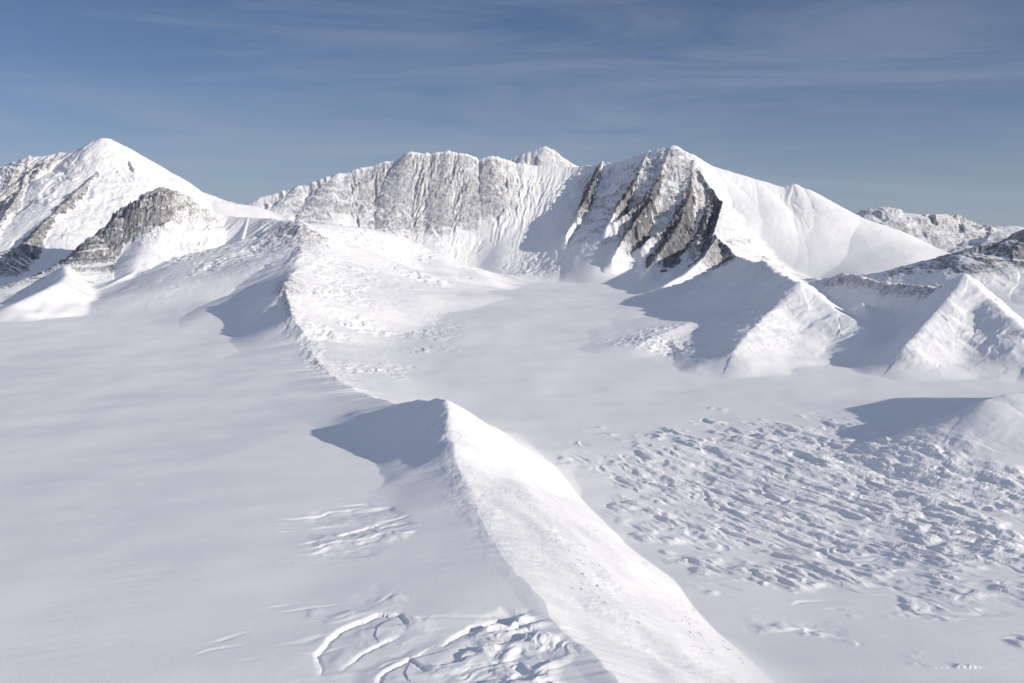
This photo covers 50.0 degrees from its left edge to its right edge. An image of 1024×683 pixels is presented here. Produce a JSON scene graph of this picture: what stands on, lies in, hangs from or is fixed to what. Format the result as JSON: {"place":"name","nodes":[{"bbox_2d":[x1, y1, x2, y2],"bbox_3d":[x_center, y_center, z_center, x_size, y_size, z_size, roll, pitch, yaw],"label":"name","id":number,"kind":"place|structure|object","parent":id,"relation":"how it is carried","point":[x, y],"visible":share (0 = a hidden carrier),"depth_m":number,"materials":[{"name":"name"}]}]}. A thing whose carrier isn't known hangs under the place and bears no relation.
{"place":"outdoors","nodes":[
{"label":"outdoors","id":0,"kind":"place"},
{"bbox_2d":[0,138,302,319],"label":"mountain","id":1,"kind":"structure","parent":0,"point":[77,225],"depth_m":163.68,"materials":[{"name":"white snow"}]},
{"bbox_2d":[86,221,569,489],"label":"ridge","id":2,"kind":"structure","parent":0,"point":[300,295],"depth_m":118.44,"materials":[{"name":"white snow"}]},
{"bbox_2d":[352,398,576,582],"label":"ridge","id":3,"kind":"structure","parent":0,"point":[486,508],"depth_m":42.53,"materials":[{"name":"white snow"}]},
{"bbox_2d":[0,281,1023,682],"bbox_3d":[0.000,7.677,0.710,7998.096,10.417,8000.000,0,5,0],"label":"ground","id":4,"kind":"structure","parent":0,"point":[184,505],"depth_m":42.08,"materials":[{"name":"white snow"}]},
{"bbox_2d":[556,416,1023,682],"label":"glacier","id":5,"kind":"object","parent":4,"relation":"on","point":[812,552],"visible":1,"depth_m":45.84,"materials":[{"name":"snow"},{"name":"ice"}]},
{"bbox_2d":[0,0,1023,226],"label":"sky","id":6,"kind":"structure","parent":0,"point":[910,106],"materials":[{"name":"blue"}]},
{"bbox_2d":[246,145,951,309],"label":"mountain","id":7,"kind":"structure","parent":0,"point":[674,219],"depth_m":194.83,"materials":[{"name":"white snow"}]},
{"bbox_2d":[595,229,1023,379],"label":"hill","id":8,"kind":"structure","parent":0,"point":[950,315],"depth_m":99.43,"materials":[{"name":"white snow"}]},
{"bbox_2d":[855,392,1023,494],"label":"hill","id":9,"kind":"structure","parent":0,"point":[981,443],"depth_m":57.79,"materials":[{"name":"white snow"}]},
{"bbox_2d":[855,207,1023,252],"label":"mountain","id":10,"kind":"structure","parent":0,"point":[950,233],"depth_m":250.92,"materials":[{"name":"white snow"}]}
]}

